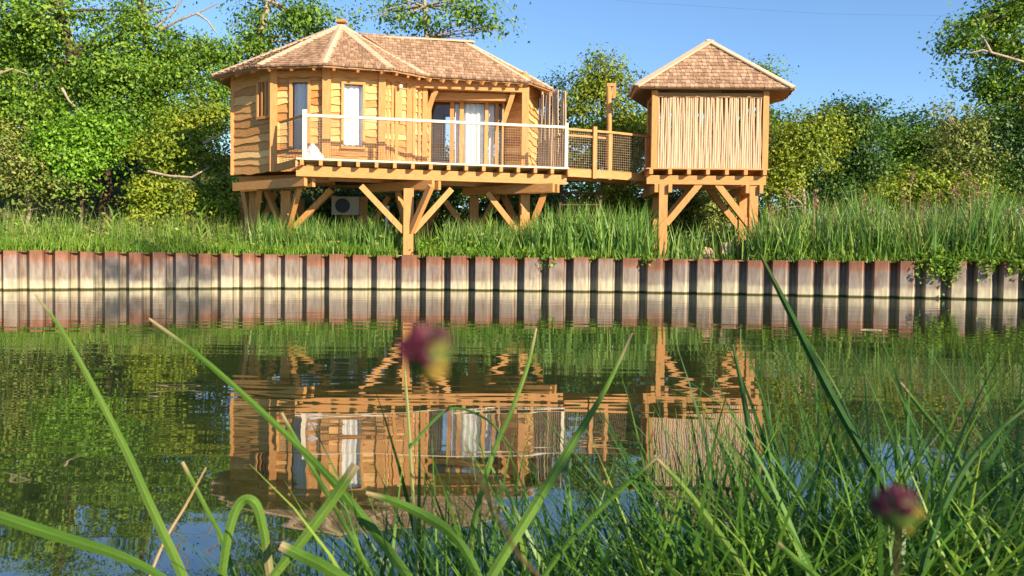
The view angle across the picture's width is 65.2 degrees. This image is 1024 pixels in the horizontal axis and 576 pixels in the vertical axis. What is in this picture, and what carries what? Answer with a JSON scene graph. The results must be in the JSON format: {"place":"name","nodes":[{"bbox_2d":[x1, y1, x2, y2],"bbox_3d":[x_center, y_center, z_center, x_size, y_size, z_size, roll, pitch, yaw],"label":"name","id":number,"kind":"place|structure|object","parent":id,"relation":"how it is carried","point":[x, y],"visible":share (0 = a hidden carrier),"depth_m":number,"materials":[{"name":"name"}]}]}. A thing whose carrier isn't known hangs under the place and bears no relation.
{"place":"outdoors","nodes":[
{"label":"outdoors","id":0,"kind":"place"},
{"bbox_2d":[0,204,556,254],"bbox_3d":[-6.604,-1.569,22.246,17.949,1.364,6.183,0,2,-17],"label":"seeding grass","id":1,"kind":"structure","parent":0,"point":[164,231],"depth_m":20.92,"materials":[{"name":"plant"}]},
{"bbox_2d":[0,204,574,254],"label":"tall grass","id":2,"kind":"structure","parent":0,"point":[167,239],"depth_m":20.63,"materials":[{"name":"plant"}]},
{"bbox_2d":[0,133,769,261],"bbox_3d":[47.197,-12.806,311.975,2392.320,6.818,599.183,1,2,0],"label":"bank ground","id":3,"kind":"structure","parent":0,"point":[93,197],"depth_m":32.11,"materials":[{"name":"plant"}]},
{"bbox_2d":[0,2,21,149],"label":"tree","id":4,"kind":"object","parent":3,"relation":"on","point":[13,88],"visible":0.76,"depth_m":25.04,"materials":[{"name":"green plant"}]},
{"bbox_2d":[0,108,106,221],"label":"bush","id":5,"kind":"object","parent":3,"relation":"on","point":[21,169],"visible":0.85,"depth_m":24.52,"materials":[{"name":"green plant"}]},
{"bbox_2d":[5,97,148,227],"bbox_3d":[-13.348,-3.489,24.715,4.127,4.768,2.583,1,2,0],"label":"bush","id":6,"kind":"object","parent":3,"relation":"on","point":[86,141],"visible":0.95,"depth_m":24.41,"materials":[{"name":"green plant"}]},
{"bbox_2d":[0,0,209,232],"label":"tree","id":7,"kind":"object","parent":3,"relation":"on","point":[105,77],"visible":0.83,"depth_m":26.38,"materials":[{"name":"green plant"}]},
{"bbox_2d":[100,200,120,242],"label":"reed","id":8,"kind":"object","parent":3,"relation":"on","point":[113,218],"visible":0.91,"depth_m":18.97,"materials":[{"name":"green plant"}]},
{"bbox_2d":[0,0,230,204],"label":"tree","id":9,"kind":"object","parent":3,"relation":"on","point":[121,179],"visible":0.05,"depth_m":32.46,"materials":[{"name":"green plant"}]},
{"bbox_2d":[99,86,230,236],"bbox_3d":[-10.592,-3.822,24.872,4.078,5.488,3.307,0,2,-24],"label":"bush","id":10,"kind":"object","parent":3,"relation":"on","point":[176,148],"visible":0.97,"depth_m":24.78,"materials":[{"name":"green plant"}]},
{"bbox_2d":[102,0,249,232],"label":"tree","id":11,"kind":"object","parent":3,"relation":"on","point":[203,52],"visible":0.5,"depth_m":28.23,"materials":[{"name":"green plant"}]},
{"bbox_2d":[111,129,263,235],"bbox_3d":[-9.896,-3.071,25.070,4.548,3.990,3.446,1,2,0],"label":"bush","id":12,"kind":"object","parent":3,"relation":"on","point":[217,205],"visible":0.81,"depth_m":24.56,"materials":[{"name":"green plant"}]},
{"bbox_2d":[193,203,212,238],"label":"reed","id":13,"kind":"object","parent":3,"relation":"on","point":[200,232],"visible":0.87,"depth_m":20.38,"materials":[{"name":"green plant"}]},
{"bbox_2d":[205,189,266,233],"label":"bush","id":14,"kind":"object","parent":3,"relation":"on","point":[236,211],"visible":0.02,"depth_m":29.50,"materials":[{"name":"green plant"}]},
{"bbox_2d":[193,0,356,95],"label":"tree","id":15,"kind":"object","parent":3,"relation":"on","point":[302,20],"visible":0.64,"depth_m":32.12,"materials":[{"name":"green plant"}]},
{"bbox_2d":[248,187,318,234],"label":"bush","id":16,"kind":"object","parent":3,"relation":"on","point":[277,200],"visible":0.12,"depth_m":27.26,"materials":[{"name":"green plant"}]},
{"bbox_2d":[0,233,575,258],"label":"nettles","id":17,"kind":"object","parent":3,"relation":"on","point":[438,248],"visible":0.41,"depth_m":20.66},
{"bbox_2d":[0,233,577,259],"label":"edge grass","id":18,"kind":"structure","parent":3,"relation":"on","point":[12,245],"depth_m":20.02,"materials":[{"name":"plant"}]},
{"bbox_2d":[261,188,329,233],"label":"bush","id":19,"kind":"object","parent":3,"relation":"on","point":[307,201],"visible":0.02,"depth_m":30.01,"materials":[{"name":"green plant"}]},
{"bbox_2d":[289,186,378,232],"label":"bush","id":20,"kind":"object","parent":3,"relation":"on","point":[325,211],"visible":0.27,"depth_m":27.38,"materials":[{"name":"green plant"}]},
{"bbox_2d":[332,196,360,227],"bbox_3d":[-4.801,-1.849,23.142,0.780,1.560,0.325,1,2,0],"label":"heat pump","id":21,"kind":"object","parent":3,"relation":"on","point":[346,205],"visible":0.9,"depth_m":22.99,"materials":[{"name":"metal"}]},
{"bbox_2d":[362,204,376,240],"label":"reed","id":22,"kind":"object","parent":3,"relation":"on","point":[369,220],"visible":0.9,"depth_m":21.14,"materials":[{"name":"green plant"}]},
{"bbox_2d":[345,190,431,239],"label":"bush","id":23,"kind":"object","parent":3,"relation":"on","point":[393,209],"visible":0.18,"depth_m":27.56,"materials":[{"name":"green plant"}]},
{"bbox_2d":[210,19,569,254],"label":"tree house","id":24,"kind":"structure","parent":3,"relation":"on","point":[366,114],"depth_m":21.90,"materials":[{"name":"wood"}]},
{"bbox_2d":[256,78,269,119],"bbox_3d":[-6.743,-5.137,21.776,0.565,1.070,0.120,2,2,34],"label":"window","id":25,"kind":"structure","parent":24,"relation":"in","point":[263,85],"depth_m":21.77,"materials":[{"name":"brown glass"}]},
{"bbox_2d":[289,79,310,151],"bbox_3d":[-5.676,-4.615,21.509,0.585,1.930,0.214,1,2,8],"label":"window","id":26,"kind":"structure","parent":24,"relation":"in","point":[302,98],"depth_m":21.51,"materials":[{"name":"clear glass"}]},
{"bbox_2d":[301,144,323,157],"bbox_3d":[-5.129,-3.523,20.554,0.608,0.420,0.401,1,2,0],"label":"cloth bundle","id":27,"kind":"object","parent":24,"relation":"on","point":[310,147],"visible":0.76,"depth_m":20.44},
{"bbox_2d":[341,81,365,149],"bbox_3d":[-4.273,-4.635,21.552,0.633,1.800,0.213,0,2,-12],"label":"window","id":28,"kind":"structure","parent":24,"relation":"in","point":[353,98],"depth_m":21.60,"materials":[{"name":"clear glass"}]},
{"bbox_2d":[428,98,504,164],"bbox_3d":[-1.321,-4.398,23.270,2.190,2.110,0.223,1,2,-5],"label":"sliding door","id":29,"kind":"structure","parent":24,"relation":"in","point":[468,112],"depth_m":23.32,"materials":[{"name":"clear glass"}]},
{"bbox_2d":[443,114,500,160],"bbox_3d":[-1.287,-4.867,25.918,1.908,1.500,0.120,1,2,4],"label":"window","id":30,"kind":"structure","parent":24,"relation":"in","point":[444,115],"depth_m":25.91,"materials":[{"name":"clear glass"}]},
{"bbox_2d":[538,89,565,172],"bbox_3d":[1.107,-4.352,22.174,0.952,2.250,0.095,2,2,39],"label":"stake screen","id":31,"kind":"object","parent":24,"relation":"on","point":[543,154],"visible":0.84,"depth_m":22.15,"materials":[{"name":"wood"}]},
{"bbox_2d":[552,127,650,184],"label":"walkway","id":32,"kind":"structure","parent":24,"relation":"attached to","point":[608,175],"depth_m":22.26,"materials":[{"name":"wood"}]},
{"bbox_2d":[606,83,615,166],"bbox_3d":[2.793,-4.607,22.712,0.285,2.373,0.155,1,2,0],"label":"notched pole","id":33,"kind":"object","parent":32,"relation":"on","point":[610,93],"visible":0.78,"depth_m":22.64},
{"bbox_2d":[398,190,451,245],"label":"bush","id":34,"kind":"object","parent":3,"relation":"on","point":[426,210],"visible":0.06,"depth_m":30.16,"materials":[{"name":"green plant"}]},
{"bbox_2d":[326,0,530,236],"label":"tree","id":35,"kind":"object","parent":3,"relation":"on","point":[426,18],"visible":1,"depth_m":33.54,"materials":[{"name":"green plant"}]},
{"bbox_2d":[400,188,480,243],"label":"bush","id":36,"kind":"object","parent":3,"relation":"on","point":[457,195],"visible":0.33,"depth_m":27.32,"materials":[{"name":"green plant"}]},
{"bbox_2d":[427,191,486,239],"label":"bush","id":37,"kind":"object","parent":3,"relation":"on","point":[456,209],"visible":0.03,"depth_m":29.45,"materials":[{"name":"green plant"}]},
{"bbox_2d":[482,207,493,240],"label":"reed","id":38,"kind":"object","parent":3,"relation":"on","point":[490,220],"visible":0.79,"depth_m":21.52,"materials":[{"name":"green plant"}]},
{"bbox_2d":[457,194,530,234],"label":"bush","id":39,"kind":"object","parent":3,"relation":"on","point":[483,205],"visible":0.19,"depth_m":27.11,"materials":[{"name":"green plant"}]},
{"bbox_2d":[0,249,1023,299],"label":"sheet pile wall","id":40,"kind":"structure","parent":3,"relation":"on","point":[54,270],"depth_m":19.72,"materials":[{"name":"metal"}]},
{"bbox_2d":[539,254,1023,295],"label":"trailing ivy","id":41,"kind":"object","parent":40,"relation":"hanging from","point":[945,263],"visible":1,"depth_m":18.51,"materials":[{"name":"green plant"}]},
{"bbox_2d":[0,168,1023,264],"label":"undergrowth","id":42,"kind":"object","parent":3,"relation":"on","point":[970,259],"visible":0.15,"depth_m":20.38,"materials":[{"name":"green plant"}]},
{"bbox_2d":[0,203,1023,258],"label":"bank weeds","id":43,"kind":"object","parent":3,"relation":"on","point":[482,234],"visible":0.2,"depth_m":19.82,"materials":[{"name":"green plant"}]},
{"bbox_2d":[495,183,575,232],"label":"bush","id":44,"kind":"object","parent":3,"relation":"on","point":[555,197],"visible":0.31,"depth_m":26.47,"materials":[{"name":"green plant"}]},
{"bbox_2d":[537,62,586,213],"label":"bush","id":45,"kind":"object","parent":3,"relation":"on","point":[556,87],"visible":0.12,"depth_m":27.51,"materials":[{"name":"green plant"}]},
{"bbox_2d":[540,184,583,232],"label":"bush","id":46,"kind":"object","parent":3,"relation":"on","point":[569,203],"visible":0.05,"depth_m":28.54,"materials":[{"name":"green plant"}]},
{"bbox_2d":[574,202,584,251],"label":"reed","id":47,"kind":"object","parent":3,"relation":"on","point":[580,220],"visible":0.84,"depth_m":20.88,"materials":[{"name":"green plant"}]},
{"bbox_2d":[557,181,602,230],"bbox_3d":[1.942,-2.197,23.141,1.433,2.327,0.793,1,2,0],"label":"ladder","id":48,"kind":"object","parent":3,"relation":"on","point":[599,193],"visible":0.29,"depth_m":23.17,"materials":[{"name":"brown wood"}]},
{"bbox_2d":[563,182,629,218],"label":"bush","id":49,"kind":"object","parent":3,"relation":"on","point":[583,187],"visible":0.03,"depth_m":28.33,"materials":[{"name":"green plant"}]},
{"bbox_2d":[551,42,660,191],"bbox_3d":[3.223,-4.575,26.701,4.270,7.196,2.882,1,2,0],"label":"tree","id":50,"kind":"object","parent":3,"relation":"on","point":[584,95],"visible":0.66,"depth_m":26.43,"materials":[{"name":"green plant"}]},
{"bbox_2d":[554,119,672,226],"bbox_3d":[3.462,-3.172,25.596,4.377,4.469,2.699,1,2,0],"label":"bush","id":51,"kind":"object","parent":3,"relation":"on","point":[619,193],"visible":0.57,"depth_m":25.29,"materials":[{"name":"green plant"}]},
{"bbox_2d":[511,199,807,259],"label":"bank reeds","id":52,"kind":"object","parent":3,"relation":"on","point":[631,233],"visible":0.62,"depth_m":20.88,"materials":[{"name":"plant"}]},
{"bbox_2d":[644,137,760,249],"bbox_3d":[6.356,-3.217,26.392,4.849,4.580,4.427,1,2,0],"label":"bush","id":53,"kind":"object","parent":3,"relation":"on","point":[700,207],"visible":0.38,"depth_m":25.07,"materials":[{"name":"green plant"}]},
{"bbox_2d":[698,246,713,258],"bbox_3d":[5.133,-0.888,21.190,0.388,0.459,0.362,2,2,30],"label":"rock","id":54,"kind":"object","parent":3,"relation":"on","point":[706,252],"visible":0.44,"depth_m":21.07,"materials":[{"name":"beige stone"}]},
{"bbox_2d":[627,39,795,259],"bbox_3d":[5.591,-3.976,23.488,4.715,6.498,3.691,1,2,0],"label":"stake walled hut","id":55,"kind":"object","parent":3,"relation":"on","point":[721,85],"visible":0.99,"depth_m":22.06,"materials":[{"name":"wood"}]},
{"bbox_2d":[720,242,730,253],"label":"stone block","id":56,"kind":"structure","parent":3,"relation":"on","point":[727,246],"depth_m":21.18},
{"bbox_2d":[432,101,1023,199],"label":"treeline","id":57,"kind":"object","parent":3,"relation":"on","point":[902,121],"visible":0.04,"depth_m":61.00,"materials":[{"name":"green plant"}]},
{"bbox_2d":[703,195,777,255],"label":"bush","id":58,"kind":"object","parent":3,"relation":"on","point":[731,227],"visible":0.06,"depth_m":28.85,"materials":[{"name":"green plant"}]},
{"bbox_2d":[748,50,801,221],"bbox_3d":[8.405,-4.511,27.346,2.964,7.155,2.533,1,2,0],"label":"tree","id":59,"kind":"object","parent":3,"relation":"on","point":[771,71],"visible":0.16,"depth_m":27.12,"materials":[{"name":"green plant"}]},
{"bbox_2d":[562,247,1022,264],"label":"edge weeds","id":60,"kind":"object","parent":3,"relation":"on","point":[850,257],"visible":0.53,"depth_m":19.51,"materials":[{"name":"green plant"}]},
{"bbox_2d":[759,160,829,224],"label":"bush","id":61,"kind":"object","parent":3,"relation":"on","point":[807,188],"visible":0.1,"depth_m":29.55,"materials":[{"name":"green plant"}]},
{"bbox_2d":[800,190,813,243],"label":"reed","id":62,"kind":"object","parent":3,"relation":"on","point":[808,222],"visible":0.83,"depth_m":19.80,"materials":[{"name":"green plant"}]},
{"bbox_2d":[758,98,866,221],"bbox_3d":[9.258,-3.474,25.756,4.163,5.200,2.919,1,2,0],"label":"bush","id":63,"kind":"object","parent":3,"relation":"on","point":[798,149],"visible":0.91,"depth_m":25.27,"materials":[{"name":"green plant"}]},
{"bbox_2d":[811,189,818,252],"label":"plume reed","id":64,"kind":"object","parent":3,"relation":"on","point":[812,200],"visible":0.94,"depth_m":19.81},
{"bbox_2d":[795,152,897,224],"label":"bush","id":65,"kind":"object","parent":3,"relation":"on","point":[827,185],"visible":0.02,"depth_m":29.61,"materials":[{"name":"green plant"}]},
{"bbox_2d":[795,89,924,214],"bbox_3d":[11.279,-3.696,26.158,4.418,5.667,3.108,1,2,0],"label":"bush","id":66,"kind":"object","parent":3,"relation":"on","point":[869,167],"visible":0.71,"depth_m":25.92,"materials":[{"name":"green plant"}]},
{"bbox_2d":[742,169,1023,262],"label":"reed bed","id":67,"kind":"object","parent":3,"relation":"on","point":[994,220],"visible":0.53,"depth_m":19.57,"materials":[{"name":"plant"}]},
{"bbox_2d":[753,223,1023,263],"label":"bank sedge","id":68,"kind":"object","parent":3,"relation":"on","point":[912,256],"visible":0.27,"depth_m":19.29,"materials":[{"name":"green plant"}]},
{"bbox_2d":[872,161,933,221],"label":"bush","id":69,"kind":"object","parent":3,"relation":"on","point":[903,206],"visible":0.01,"depth_m":29.41,"materials":[{"name":"green plant"}]},
{"bbox_2d":[899,187,908,250],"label":"plume reed","id":70,"kind":"object","parent":3,"relation":"on","point":[905,203],"visible":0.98,"depth_m":19.60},
{"bbox_2d":[869,121,944,211],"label":"bush","id":71,"kind":"object","parent":3,"relation":"on","point":[902,152],"visible":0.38,"depth_m":26.84,"materials":[{"name":"green plant"}]},
{"bbox_2d":[908,171,915,218],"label":"plume reed","id":72,"kind":"object","parent":3,"relation":"on","point":[911,177],"visible":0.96,"depth_m":20.31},
{"bbox_2d":[919,197,925,250],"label":"plume reed","id":73,"kind":"object","parent":3,"relation":"on","point":[923,208],"visible":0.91,"depth_m":19.60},
{"bbox_2d":[830,162,1023,221],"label":"bush","id":74,"kind":"object","parent":3,"relation":"on","point":[924,183],"visible":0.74,"depth_m":24.23,"materials":[{"name":"green plant"}]},
{"bbox_2d":[948,187,959,224],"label":"plume reed","id":75,"kind":"object","parent":3,"relation":"on","point":[952,190],"visible":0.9,"depth_m":19.81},
{"bbox_2d":[908,93,1021,223],"bbox_3d":[14.565,-3.586,26.232,3.269,5.521,2.708,1,2,15],"label":"bush","id":76,"kind":"object","parent":3,"relation":"on","point":[953,137],"visible":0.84,"depth_m":25.80,"materials":[{"name":"green plant"}]},
{"bbox_2d":[963,170,971,213],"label":"plume reed","id":77,"kind":"object","parent":3,"relation":"on","point":[966,175],"visible":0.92,"depth_m":19.28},
{"bbox_2d":[920,154,1017,220],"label":"bush","id":78,"kind":"object","parent":3,"relation":"on","point":[947,203],"visible":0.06,"depth_m":29.51,"materials":[{"name":"green plant"}]},
{"bbox_2d":[917,0,1023,141],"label":"tree","id":79,"kind":"object","parent":3,"relation":"on","point":[1006,21],"visible":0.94,"depth_m":26.46,"materials":[{"name":"green plant"}]},
{"bbox_2d":[974,181,981,202],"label":"plume reed","id":80,"kind":"object","parent":3,"relation":"on","point":[979,189],"visible":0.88,"depth_m":19.22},
{"bbox_2d":[982,191,990,248],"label":"plume reed","id":81,"kind":"object","parent":3,"relation":"on","point":[988,193],"visible":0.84,"depth_m":18.92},
{"bbox_2d":[961,91,1023,213],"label":"bush","id":82,"kind":"object","parent":3,"relation":"on","point":[1016,138],"visible":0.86,"depth_m":25.81,"materials":[{"name":"green plant"}]},
{"bbox_2d":[973,149,1023,224],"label":"bush","id":83,"kind":"object","parent":3,"relation":"on","point":[1009,175],"visible":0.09,"depth_m":29.58,"materials":[{"name":"green plant"}]},
{"bbox_2d":[245,210,558,255],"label":"stilt grass","id":84,"kind":"structure","parent":0,"point":[361,232],"depth_m":21.17,"materials":[{"name":"plant"}]},
{"bbox_2d":[385,206,388,242],"bbox_3d":[-3.345,-1.692,21.571,0.148,1.046,0.143,1,2,22],"label":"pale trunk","id":85,"kind":"object","parent":84,"relation":"on","point":[386,219],"visible":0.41,"depth_m":21.53,"materials":[{"name":"grey plant"}]},
{"bbox_2d":[0,288,1023,575],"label":"water","id":86,"kind":"structure","parent":0,"point":[312,364],"depth_m":4.41,"materials":[{"name":"green liquid"}]},
{"bbox_2d":[3,0,1023,239],"label":"sky","id":87,"kind":"structure","parent":0,"point":[875,52],"materials":[{"name":"blue"}]},
{"bbox_2d":[169,397,1023,575],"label":"foreground lush grass","id":88,"kind":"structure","parent":0,"point":[971,565],"depth_m":0.99,"materials":[{"name":"plant"}]},
{"bbox_2d":[0,511,165,575],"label":"grass blade","id":89,"kind":"object","parent":88,"relation":"on","point":[38,529],"depth_m":0.78,"materials":[{"name":"plant"}]},
{"bbox_2d":[218,494,273,575],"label":"grass blade","id":90,"kind":"object","parent":88,"relation":"on","point":[253,502],"depth_m":0.91,"materials":[{"name":"plant"}]},
{"bbox_2d":[280,412,371,575],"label":"grass blade","id":91,"kind":"object","parent":88,"relation":"on","point":[337,512],"depth_m":1.04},
{"bbox_2d":[404,370,418,575],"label":"grass blade","id":92,"kind":"object","parent":88,"relation":"on","point":[411,469],"depth_m":1.15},
{"bbox_2d":[366,491,482,575],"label":"grass blade","id":93,"kind":"object","parent":88,"relation":"on","point":[441,525],"depth_m":0.86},
{"bbox_2d":[653,455,750,575],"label":"grass blade","id":94,"kind":"object","parent":88,"relation":"on","point":[696,503],"depth_m":0.94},
{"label":"near bank ground","id":95,"kind":"structure","parent":0,"visible":0},
{"bbox_2d":[394,323,539,575],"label":"burnet flower","id":96,"kind":"object","parent":95,"relation":"on","point":[424,352],"visible":1,"depth_m":0.09,"materials":[{"name":"plant"}]},
{"bbox_2d":[135,298,1023,575],"bbox_3d":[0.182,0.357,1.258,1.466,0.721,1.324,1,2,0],"label":"foreground grass","id":97,"kind":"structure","parent":95,"relation":"on","point":[680,562],"depth_m":1.09,"materials":[{"name":"plant"}]},
{"bbox_2d":[34,294,187,575],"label":"grass blade","id":98,"kind":"object","parent":97,"relation":"on","point":[165,537],"depth_m":0.91,"materials":[{"name":"plant"}]},
{"bbox_2d":[149,467,206,575],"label":"grass blade","id":99,"kind":"object","parent":97,"relation":"on","point":[176,520],"depth_m":1.01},
{"bbox_2d":[181,461,236,575],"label":"grass blade","id":100,"kind":"object","parent":97,"relation":"on","point":[213,522],"depth_m":1.03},
{"bbox_2d":[148,318,412,575],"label":"grass blade","id":101,"kind":"object","parent":97,"relation":"on","point":[364,519],"depth_m":0.95,"materials":[{"name":"plant"}]},
{"bbox_2d":[268,462,359,575],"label":"grass blade","id":102,"kind":"object","parent":97,"relation":"on","point":[328,505],"depth_m":0.85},
{"bbox_2d":[278,541,349,575],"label":"grass blade","id":103,"kind":"object","parent":97,"relation":"on","point":[321,565],"depth_m":0.75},
{"bbox_2d":[466,328,536,575],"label":"grass blade","id":104,"kind":"object","parent":97,"relation":"on","point":[488,466],"depth_m":1.03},
{"bbox_2d":[486,332,632,575],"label":"grass blade","id":105,"kind":"object","parent":97,"relation":"on","point":[526,519],"depth_m":0.91,"materials":[{"name":"plant"}]},
{"bbox_2d":[541,454,660,575],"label":"grass blade","id":106,"kind":"object","parent":97,"relation":"on","point":[580,529],"depth_m":0.90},
{"bbox_2d":[732,345,773,564],"bbox_3d":[0.346,0.243,1.133,0.012,0.310,0.154,0,2,-8],"label":"grass blade","id":107,"kind":"object","parent":97,"relation":"on","point":[747,419],"depth_m":1.16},
{"bbox_2d":[776,541,819,575],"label":"grass blade","id":108,"kind":"object","parent":97,"relation":"on","point":[808,569],"depth_m":0.81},
{"bbox_2d":[918,409,1023,575],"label":"grass blade","id":109,"kind":"object","parent":97,"relation":"on","point":[948,496],"depth_m":0.97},
{"bbox_2d":[308,327,1023,575],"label":"foreground sedge","id":110,"kind":"object","parent":95,"relation":"on","point":[777,453],"visible":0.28,"depth_m":1.28,"materials":[{"name":"plant"}]},
{"bbox_2d":[409,407,512,448],"bbox_3d":[-0.079,0.211,1.197,0.159,0.061,0.033,0,2,-19],"label":"grass blade","id":111,"kind":"object","parent":110,"relation":"on","point":[437,417],"depth_m":1.21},
{"bbox_2d":[759,254,919,575],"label":"grass blade","id":112,"kind":"object","parent":95,"relation":"on","point":[838,407],"depth_m":1.06,"materials":[{"name":"plant"}]},
{"bbox_2d":[867,483,924,575],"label":"burnet flower","id":113,"kind":"object","parent":95,"relation":"on","point":[896,510],"visible":1,"depth_m":0.10,"materials":[{"name":"plant"}]},
{"bbox_2d":[900,382,989,569],"bbox_3d":[0.598,0.296,1.063,0.045,0.314,0.206,0,2,-10],"label":"grass blade","id":114,"kind":"object","parent":95,"relation":"on","point":[938,429],"depth_m":1.09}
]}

